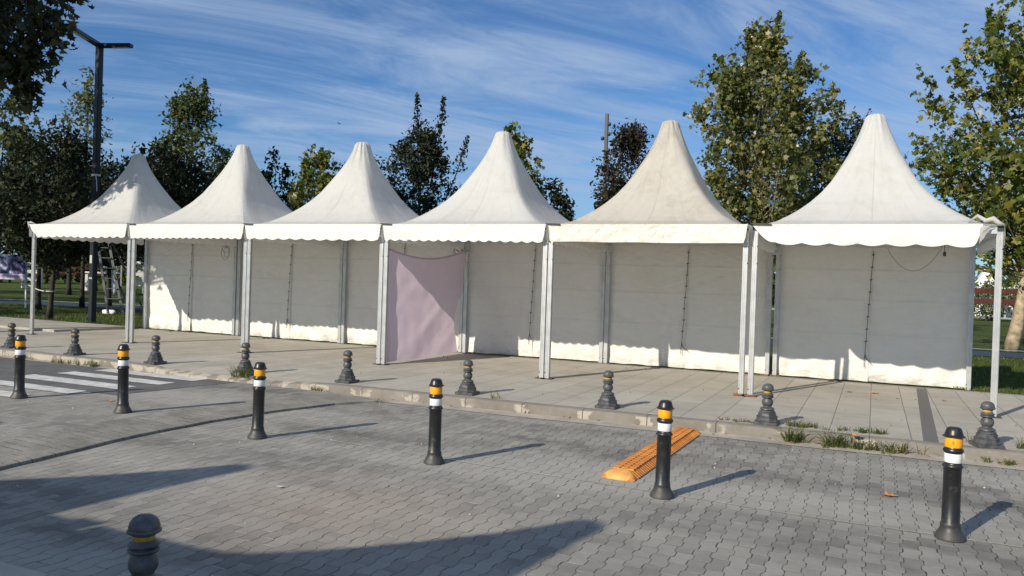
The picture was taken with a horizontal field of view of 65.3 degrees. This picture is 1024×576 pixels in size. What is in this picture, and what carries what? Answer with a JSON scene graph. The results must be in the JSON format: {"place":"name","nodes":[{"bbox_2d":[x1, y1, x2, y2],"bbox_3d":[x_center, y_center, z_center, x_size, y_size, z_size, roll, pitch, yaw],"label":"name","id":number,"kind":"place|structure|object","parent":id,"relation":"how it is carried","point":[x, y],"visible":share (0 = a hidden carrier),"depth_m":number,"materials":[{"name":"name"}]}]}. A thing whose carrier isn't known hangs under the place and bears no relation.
{"place":"outdoors","nodes":[
{"label":"outdoors","id":0,"kind":"place"},
{"bbox_2d":[3,267,120,282],"bbox_3d":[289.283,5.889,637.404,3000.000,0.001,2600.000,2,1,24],"label":"ground","id":1,"kind":"structure","parent":0,"point":[57,280],"depth_m":90.20,"materials":[{"name":"green plant"}]},
{"bbox_2d":[0,242,1017,313],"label":"distant woods","id":2,"kind":"object","parent":1,"relation":"on","point":[124,278],"visible":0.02,"depth_m":71.46,"materials":[{"name":"green plant"}]},
{"bbox_2d":[0,348,1023,464],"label":"kerb","id":3,"kind":"structure","parent":1,"relation":"on","point":[765,431],"depth_m":9.60,"materials":[{"name":"concrete"}]},
{"bbox_2d":[220,364,253,378],"bbox_3d":[-3.985,1.211,11.729,0.664,0.208,0.741,2,0,-19],"label":"weed clump","id":4,"kind":"object","parent":3,"relation":"on","point":[242,374],"visible":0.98,"depth_m":11.76,"materials":[{"name":"green plant"}]},
{"bbox_2d":[134,328,1023,395],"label":"lawn edging","id":5,"kind":"object","parent":1,"relation":"on","point":[629,365],"visible":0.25,"depth_m":14.55,"materials":[{"name":"concrete"}]},
{"bbox_2d":[0,317,124,331],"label":"raised paving","id":6,"kind":"structure","parent":0,"point":[46,325],"depth_m":19.75,"materials":[{"name":"grey concrete"}]},
{"bbox_2d":[85,271,120,290],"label":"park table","id":7,"kind":"object","parent":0,"point":[86,280],"visible":0.5,"depth_m":52.39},
{"bbox_2d":[0,402,1023,575],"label":"road","id":8,"kind":"structure","parent":0,"point":[209,493],"depth_m":5.77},
{"bbox_2d":[0,561,51,575],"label":"kerb","id":9,"kind":"structure","parent":8,"relation":"on","point":[6,569],"depth_m":3.90,"materials":[{"name":"grey concrete"}]},
{"bbox_2d":[126,513,161,575],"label":"stone bollard","id":10,"kind":"object","parent":9,"relation":"on","point":[143,545],"visible":1,"depth_m":3.36,"materials":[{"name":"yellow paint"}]},
{"bbox_2d":[0,382,332,441],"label":"crossing table","id":11,"kind":"object","parent":8,"relation":"on","point":[40,411],"visible":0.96,"depth_m":9.23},
{"bbox_2d":[10,335,27,398],"bbox_3d":[-5.807,0.926,9.428,0.188,0.747,0.188,2,1,24],"label":"bollard","id":12,"kind":"object","parent":11,"relation":"on","point":[20,356],"visible":1,"depth_m":9.38,"materials":[{"name":"black metal"}]},
{"bbox_2d":[0,357,230,394],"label":"asphalt patch","id":13,"kind":"object","parent":11,"relation":"on","point":[7,365],"visible":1,"depth_m":11.34,"materials":[{"name":"grey asphalt"}]},
{"bbox_2d":[0,369,203,396],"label":"crosswalk stripes","id":14,"kind":"object","parent":13,"relation":"on","point":[57,389],"visible":0.84,"depth_m":11.04,"materials":[{"name":"white paint"}]},
{"bbox_2d":[113,344,131,413],"bbox_3d":[-4.232,0.983,8.698,0.188,0.747,0.188,1,1,24],"label":"bollard","id":15,"kind":"object","parent":11,"relation":"on","point":[122,405],"visible":1,"depth_m":8.65,"materials":[{"name":"black metal"}]},
{"bbox_2d":[0,393,381,469],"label":"crossing ramp","id":16,"kind":"structure","parent":8,"relation":"on","point":[33,448],"depth_m":8.07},
{"bbox_2d":[247,362,266,439],"bbox_3d":[-2.490,1.102,7.858,0.188,0.747,0.188,3,0,24],"label":"bollard","id":17,"kind":"object","parent":8,"relation":"on","point":[257,431],"visible":1,"depth_m":7.81,"materials":[{"name":"black rubber"}]},
{"bbox_2d":[423,378,444,464],"bbox_3d":[-0.674,1.168,7.026,0.188,0.747,0.188,2,1,24],"label":"bollard","id":18,"kind":"object","parent":8,"relation":"on","point":[434,454],"visible":1,"depth_m":6.98,"materials":[{"name":"black rubber"}]},
{"bbox_2d":[0,355,1023,469],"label":"gutter","id":19,"kind":"object","parent":8,"relation":"on","point":[750,438],"visible":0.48,"depth_m":9.02,"materials":[{"name":"concrete"}]},
{"bbox_2d":[50,357,70,363],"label":"weed clump","id":20,"kind":"object","parent":19,"relation":"on","point":[61,362],"visible":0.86,"depth_m":13.34,"materials":[{"name":"green plant"}]},
{"bbox_2d":[75,360,99,366],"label":"weed clump","id":21,"kind":"object","parent":19,"relation":"on","point":[92,364],"visible":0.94,"depth_m":13.03,"materials":[{"name":"green plant"}]},
{"bbox_2d":[310,385,323,390],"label":"weed clump","id":22,"kind":"object","parent":19,"relation":"on","point":[317,388],"visible":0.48,"depth_m":10.97,"materials":[{"name":"plant"}]},
{"bbox_2d":[759,422,831,443],"bbox_3d":[2.983,1.536,8.525,0.904,0.209,0.768,2,1,24],"label":"weed clump","id":23,"kind":"object","parent":19,"relation":"on","point":[788,438],"visible":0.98,"depth_m":8.49,"materials":[{"name":"green plant"}]},
{"bbox_2d":[813,428,864,447],"bbox_3d":[3.369,1.564,8.389,0.624,0.182,0.675,2,1,24],"label":"weed clump","id":24,"kind":"object","parent":19,"relation":"on","point":[835,443],"visible":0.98,"depth_m":8.31,"materials":[{"name":"green plant"}]},
{"bbox_2d":[839,437,884,453],"bbox_3d":[3.589,1.600,8.223,0.526,0.127,0.449,2,1,24],"label":"weed clump","id":25,"kind":"object","parent":19,"relation":"on","point":[858,447],"visible":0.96,"depth_m":8.23,"materials":[{"name":"green plant"}]},
{"bbox_2d":[863,435,934,455],"bbox_3d":[3.861,1.596,8.126,0.825,0.153,0.622,2,0,14],"label":"weed clump","id":26,"kind":"object","parent":19,"relation":"on","point":[902,449],"visible":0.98,"depth_m":8.09,"materials":[{"name":"green plant"}]},
{"bbox_2d":[981,456,990,462],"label":"weed clump","id":27,"kind":"object","parent":19,"relation":"on","point":[986,461],"visible":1,"depth_m":7.78,"materials":[{"name":"green plant"}]},
{"bbox_2d":[996,457,1019,465],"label":"weed clump","id":28,"kind":"object","parent":19,"relation":"on","point":[1006,462],"visible":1,"depth_m":7.70,"materials":[{"name":"green plant"}]},
{"bbox_2d":[223,425,1023,547],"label":"mortar line","id":29,"kind":"object","parent":8,"relation":"on","point":[636,488],"visible":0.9,"depth_m":6.44,"materials":[{"name":"grey concrete"}]},
{"bbox_2d":[601,427,700,481],"bbox_3d":[1.423,1.572,7.793,0.311,0.065,2.572,2,1,26],"label":"road hump","id":30,"kind":"object","parent":8,"relation":"on","point":[636,466],"visible":0.83,"depth_m":7.17,"materials":[{"name":"orange plastic"}]},
{"bbox_2d":[650,400,674,499],"bbox_3d":[1.168,1.235,6.147,0.188,0.747,0.188,3,1,24],"label":"bollard","id":31,"kind":"object","parent":8,"relation":"on","point":[661,490],"visible":1,"depth_m":6.10,"materials":[{"name":"black rubber"}]},
{"bbox_2d":[934,426,965,542],"bbox_3d":[2.934,1.300,5.328,0.188,0.747,0.188,2,0,24],"label":"bollard","id":32,"kind":"object","parent":8,"relation":"on","point":[949,529],"visible":1,"depth_m":5.28,"materials":[{"name":"black rubber"}]},
{"bbox_2d":[0,327,1023,450],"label":"pavement","id":33,"kind":"structure","parent":0,"point":[905,415],"depth_m":12.09,"materials":[{"name":"grey concrete"}]},
{"bbox_2d":[0,323,15,348],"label":"stone bollard","id":34,"kind":"object","parent":33,"relation":"on","point":[9,343],"visible":0.9,"depth_m":14.43,"materials":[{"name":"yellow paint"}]},
{"bbox_2d":[0,0,94,116],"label":"plane tree","id":35,"kind":"object","parent":33,"relation":"on","point":[24,64],"visible":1,"depth_m":16.05,"materials":[{"name":"green plant"}]},
{"bbox_2d":[63,328,85,355],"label":"stone bollard","id":36,"kind":"object","parent":33,"relation":"on","point":[74,349],"visible":1,"depth_m":13.61,"materials":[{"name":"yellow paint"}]},
{"bbox_2d":[27,154,237,342],"bbox_3d":[-8.481,-0.982,18.231,3.108,4.113,3.276,2,1,24],"label":"pagoda tent","id":37,"kind":"object","parent":33,"relation":"on","point":[186,283],"visible":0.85,"depth_m":19.20,"materials":[{"name":"white fabric"}]},
{"bbox_2d":[143,335,166,364],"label":"stone bollard","id":38,"kind":"object","parent":33,"relation":"on","point":[155,357],"visible":1,"depth_m":12.74,"materials":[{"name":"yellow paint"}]},
{"bbox_2d":[125,144,343,352],"bbox_3d":[-5.699,-0.926,16.956,3.108,4.202,3.300,2,1,24],"label":"pagoda tent","id":39,"kind":"object","parent":33,"relation":"on","point":[296,291],"visible":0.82,"depth_m":17.90,"materials":[{"name":"white fabric"}]},
{"bbox_2d":[235,342,253,373],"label":"stone bollard","id":40,"kind":"object","parent":33,"relation":"on","point":[245,356],"visible":0.95,"depth_m":11.95,"materials":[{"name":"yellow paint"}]},
{"bbox_2d":[334,350,359,383],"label":"stone bollard","id":41,"kind":"object","parent":33,"relation":"on","point":[346,375],"visible":1,"depth_m":11.22,"materials":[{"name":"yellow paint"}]},
{"bbox_2d":[243,142,464,364],"bbox_3d":[-2.942,-0.788,15.707,3.108,4.128,3.306,2,1,24],"label":"pagoda tent","id":42,"kind":"object","parent":33,"relation":"on","point":[355,202],"visible":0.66,"depth_m":15.23,"materials":[{"name":"white fabric"}]},
{"bbox_2d":[455,360,479,395],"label":"stone bollard","id":43,"kind":"object","parent":33,"relation":"on","point":[467,387],"visible":1,"depth_m":10.44,"materials":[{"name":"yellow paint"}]},
{"bbox_2d":[377,131,606,378],"bbox_3d":[-0.185,-0.721,14.452,3.108,4.194,3.301,2,1,24],"label":"pagoda tent","id":44,"kind":"object","parent":33,"relation":"on","point":[496,212],"visible":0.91,"depth_m":15.40,"materials":[{"name":"white fabric"}]},
{"bbox_2d":[386,242,467,362],"bbox_3d":[-1.558,0.228,15.039,0.076,2.135,2.950,2,1,24],"label":"hanging sheet","id":45,"kind":"object","parent":44,"relation":"hanging from","point":[424,294],"visible":1,"depth_m":14.82,"materials":[{"name":"pink fabric"}]},
{"bbox_2d":[487,389,499,398],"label":"weed clump","id":46,"kind":"object","parent":33,"relation":"on","point":[491,395],"visible":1,"depth_m":10.21,"materials":[{"name":"green plant"}]},
{"bbox_2d":[9,356,1016,462],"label":"leaf litter","id":47,"kind":"object","parent":33,"relation":"on","point":[725,433],"visible":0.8,"depth_m":9.42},
{"bbox_2d":[595,370,619,409],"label":"stone bollard","id":48,"kind":"object","parent":33,"relation":"on","point":[607,400],"visible":1,"depth_m":9.68,"materials":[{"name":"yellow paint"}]},
{"bbox_2d":[540,120,773,396],"bbox_3d":[2.572,-0.638,13.198,3.108,4.228,3.297,2,1,24],"label":"pagoda tent","id":49,"kind":"object","parent":33,"relation":"on","point":[667,231],"visible":0.89,"depth_m":14.28,"materials":[{"name":"fabric"}]},
{"bbox_2d":[718,416,752,422],"bbox_3d":[2.532,1.484,9.036,0.517,0.047,0.198,2,1,24],"label":"weed clump","id":50,"kind":"object","parent":33,"relation":"on","point":[744,420],"visible":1,"depth_m":9.02,"materials":[{"name":"green plant"}]},
{"bbox_2d":[753,383,779,426],"bbox_3d":[2.855,1.293,8.931,0.250,0.453,0.250,2,1,28],"label":"stone bollard","id":51,"kind":"object","parent":33,"relation":"on","point":[766,414],"visible":1,"depth_m":8.87,"materials":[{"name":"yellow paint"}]},
{"bbox_2d":[783,416,826,428],"bbox_3d":[3.203,1.487,8.808,0.535,0.089,0.376,2,1,24],"label":"weed clump","id":52,"kind":"object","parent":33,"relation":"on","point":[799,424],"visible":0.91,"depth_m":8.82,"materials":[{"name":"green plant"}]},
{"bbox_2d":[806,422,887,434],"bbox_3d":[3.581,1.509,8.624,0.950,0.072,0.328,2,0,14],"label":"weed clump","id":53,"kind":"object","parent":33,"relation":"on","point":[861,430],"visible":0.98,"depth_m":8.60,"materials":[{"name":"green plant"}]},
{"bbox_2d":[742,113,1004,418],"bbox_3d":[5.355,-0.501,11.938,3.123,4.157,3.304,2,1,24],"label":"pagoda tent","id":54,"kind":"object","parent":33,"relation":"on","point":[854,300],"visible":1,"depth_m":12.96,"materials":[{"name":"white fabric"}]},
{"bbox_2d":[889,245,945,270],"bbox_3d":[6.148,-0.492,12.148,0.799,0.473,0.042,2,1,24],"label":"hanging cable","id":55,"kind":"object","parent":54,"relation":"hanging from","point":[944,253],"visible":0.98,"depth_m":12.02,"materials":[{"name":"rubber"}]},
{"bbox_2d":[968,401,1004,449],"bbox_3d":[4.764,1.363,8.009,0.250,0.453,0.250,2,0,10],"label":"stone bollard","id":56,"kind":"object","parent":33,"relation":"on","point":[986,436],"visible":1,"depth_m":7.95,"materials":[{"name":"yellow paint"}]},
{"bbox_2d":[965,428,1023,448],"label":"weed clump","id":57,"kind":"object","parent":33,"relation":"on","point":[1018,445],"visible":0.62,"depth_m":7.97,"materials":[{"name":"green plant"}]},
{"bbox_2d":[0,282,1023,394],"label":"lawn","id":58,"kind":"structure","parent":0,"point":[982,335],"depth_m":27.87,"materials":[{"name":"green plant"}]},
{"bbox_2d":[0,254,27,306],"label":"banner","id":59,"kind":"object","parent":58,"relation":"on","point":[10,268],"visible":0.77,"depth_m":27.94,"materials":[{"name":"fabric"}]},
{"bbox_2d":[0,85,59,252],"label":"young tree","id":60,"kind":"object","parent":58,"relation":"on","point":[8,103],"visible":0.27,"depth_m":24.86,"materials":[{"name":"green plant"}]},
{"bbox_2d":[21,262,42,287],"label":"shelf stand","id":61,"kind":"object","parent":58,"relation":"on","point":[23,281],"visible":0.24,"depth_m":53.42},
{"bbox_2d":[0,148,90,310],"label":"dark tree","id":62,"kind":"object","parent":58,"relation":"on","point":[38,305],"visible":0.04,"depth_m":26.82,"materials":[{"name":"green plant"}]},
{"bbox_2d":[0,115,116,319],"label":"dark tree","id":63,"kind":"object","parent":58,"relation":"on","point":[51,252],"visible":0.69,"depth_m":22.00,"materials":[{"name":"green plant"}]},
{"bbox_2d":[8,266,126,282],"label":"rail fence","id":64,"kind":"object","parent":58,"relation":"on","point":[72,273],"visible":0.12,"depth_m":70.41,"materials":[{"name":"red wood"}]},
{"bbox_2d":[45,161,104,294],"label":"park tree","id":65,"kind":"object","parent":58,"relation":"on","point":[68,291],"visible":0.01,"depth_m":42.95,"materials":[{"name":"green plant"}]},
{"bbox_2d":[57,65,115,306],"bbox_3d":[-16.212,-3.821,30.249,2.376,9.089,3.058,2,0,-15],"label":"poplar tree","id":66,"kind":"object","parent":58,"relation":"on","point":[88,101],"visible":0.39,"depth_m":30.04,"materials":[{"name":"green plant"}]},
{"bbox_2d":[65,23,132,323],"bbox_3d":[-11.170,-2.812,20.901,1.068,7.550,1.929,2,1,24],"label":"lamp post","id":67,"kind":"object","parent":58,"relation":"on","point":[96,157],"visible":0.91,"depth_m":21.54,"materials":[{"name":"metal"}]},
{"bbox_2d":[102,309,115,313],"bbox_3d":[-13.259,0.783,26.276,0.572,0.140,0.220,2,1,24],"label":"plastic bag","id":68,"kind":"object","parent":58,"relation":"on","point":[110,311],"visible":0.64,"depth_m":26.18,"materials":[{"name":"white plastic"}]},
{"bbox_2d":[98,242,142,314],"bbox_3d":[-12.719,-0.501,26.058,1.585,2.772,0.714,2,1,-36],"label":"ladder","id":69,"kind":"object","parent":58,"relation":"on","point":[117,283],"visible":0.69,"depth_m":25.82,"materials":[{"name":"metal"}]},
{"bbox_2d":[117,247,144,267],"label":"park tree","id":70,"kind":"object","parent":58,"relation":"on","point":[136,262],"depth_m":44.85,"materials":[{"name":"green plant"}]},
{"bbox_2d":[120,261,142,285],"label":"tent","id":71,"kind":"object","parent":58,"relation":"on","point":[139,278],"visible":0.04,"depth_m":70.69,"materials":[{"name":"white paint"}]},
{"bbox_2d":[113,193,167,294],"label":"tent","id":72,"kind":"object","parent":58,"relation":"on","point":[114,285],"visible":0.06,"depth_m":45.59,"materials":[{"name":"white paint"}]},
{"bbox_2d":[87,136,219,263],"bbox_3d":[-10.685,-1.810,24.358,3.859,5.535,4.017,2,1,24],"label":"dark tree","id":73,"kind":"object","parent":58,"relation":"on","point":[170,162],"visible":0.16,"depth_m":24.02,"materials":[{"name":"green plant"}]},
{"bbox_2d":[139,75,234,202],"bbox_3d":[-10.427,-3.012,26.266,4.477,7.923,3.902,2,1,24],"label":"linden tree","id":74,"kind":"object","parent":58,"relation":"on","point":[193,105],"visible":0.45,"depth_m":25.96,"materials":[{"name":"green plant"}]},
{"bbox_2d":[503,120,549,200],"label":"tree","id":75,"kind":"object","parent":58,"relation":"on","point":[522,147],"visible":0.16,"depth_m":26.59,"materials":[{"name":"green plant"}]},
{"bbox_2d":[539,178,577,221],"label":"tree","id":76,"kind":"object","parent":58,"relation":"on","point":[555,199],"visible":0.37,"depth_m":26.76,"materials":[{"name":"green plant"}]},
{"bbox_2d":[593,113,610,209],"bbox_3d":[3.300,-2.587,29.876,0.569,7.900,0.346,2,0,-9],"label":"floodlight mast","id":77,"kind":"object","parent":58,"relation":"on","point":[606,132],"visible":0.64,"depth_m":29.90,"materials":[{"name":"grey metal"}]},
{"bbox_2d":[590,118,653,209],"bbox_3d":[3.896,-2.194,26.921,3.020,7.209,2.753,2,1,24],"label":"plum tree","id":78,"kind":"object","parent":58,"relation":"on","point":[633,139],"visible":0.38,"depth_m":26.69,"materials":[{"name":"green plant"}]},
{"bbox_2d":[683,10,856,263],"bbox_3d":[8.223,-3.735,25.830,5.310,10.590,6.177,2,1,24],"label":"plane tree","id":79,"kind":"object","parent":58,"relation":"on","point":[737,101],"visible":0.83,"depth_m":25.05,"materials":[{"name":"green plant"}]},
{"bbox_2d":[802,106,871,203],"bbox_3d":[12.430,-2.546,29.196,4.151,8.435,4.015,2,1,24],"label":"dark tree","id":80,"kind":"object","parent":58,"relation":"on","point":[846,142],"visible":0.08,"depth_m":29.36,"materials":[{"name":"green plant"}]},
{"bbox_2d":[904,0,1023,351],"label":"plane tree","id":81,"kind":"object","parent":58,"relation":"on","point":[1003,57],"visible":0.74,"depth_m":21.51,"materials":[{"name":"green plant"}]},
{"bbox_2d":[974,277,1015,320],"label":"bush","id":82,"kind":"object","parent":58,"relation":"on","point":[984,310],"visible":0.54,"depth_m":49.77,"materials":[{"name":"green plant"}]},
{"bbox_2d":[974,288,1017,304],"bbox_3d":[28.770,1.123,38.950,17.500,2.000,0.210,2,0,12],"label":"rail fence","id":83,"kind":"object","parent":58,"relation":"on","point":[991,291],"depth_m":39.90,"materials":[{"name":"red wood"}]},
{"bbox_2d":[970,144,1023,268],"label":"plane tree","id":84,"kind":"object","parent":58,"relation":"on","point":[1014,175],"visible":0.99,"depth_m":17.58,"materials":[{"name":"green plant"}]},
{"bbox_2d":[1006,273,1019,311],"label":"bush","id":85,"kind":"object","parent":58,"relation":"on","point":[1016,284],"visible":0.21,"depth_m":50.34,"materials":[{"name":"green plant"}]},
{"bbox_2d":[1006,282,1019,316],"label":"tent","id":86,"kind":"object","parent":58,"relation":"on","point":[1007,315],"visible":0.07,"depth_m":61.53,"materials":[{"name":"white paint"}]},
{"bbox_2d":[0,300,1023,357],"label":"blue path","id":87,"kind":"structure","parent":0,"point":[1002,354],"depth_m":30.22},
{"bbox_2d":[44,153,166,305],"bbox_3d":[-15.960,-2.316,31.710,5.220,6.088,5.665,2,1,24],"label":"dark tree","id":88,"kind":"object","parent":87,"relation":"on","point":[112,168],"visible":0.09,"depth_m":31.52,"materials":[{"name":"green plant"}]},
{"bbox_2d":[260,146,297,210],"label":"tree","id":89,"kind":"object","parent":87,"relation":"on","point":[268,176],"visible":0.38,"depth_m":28.27,"materials":[{"name":"green plant"}]},
{"bbox_2d":[280,144,344,210],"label":"tree","id":90,"kind":"object","parent":87,"relation":"on","point":[308,174],"visible":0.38,"depth_m":27.41,"materials":[{"name":"green plant"}]},
{"bbox_2d":[374,92,469,215],"bbox_3d":[-3.174,-2.731,27.155,3.956,7.822,3.758,2,1,-37],"label":"dark tree","id":91,"kind":"object","parent":87,"relation":"on","point":[429,150],"visible":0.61,"depth_m":26.29,"materials":[{"name":"green plant"}]},
{"bbox_2d":[9,299,1015,350],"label":"path kerb","id":92,"kind":"structure","parent":87,"relation":"on","point":[125,304],"depth_m":32.65,"materials":[{"name":"grey concrete"}]},
{"bbox_2d":[0,0,1023,282],"label":"sky","id":93,"kind":"structure","parent":0,"point":[282,74],"materials":[{"name":"blue"}]},
{"label":"far path","id":94,"kind":"structure","parent":0,"visible":0},
{"bbox_2d":[974,269,1005,317],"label":"tent","id":95,"kind":"object","parent":94,"relation":"on","point":[982,278],"visible":0.25,"depth_m":59.49,"materials":[{"name":"white fabric"}]}
]}

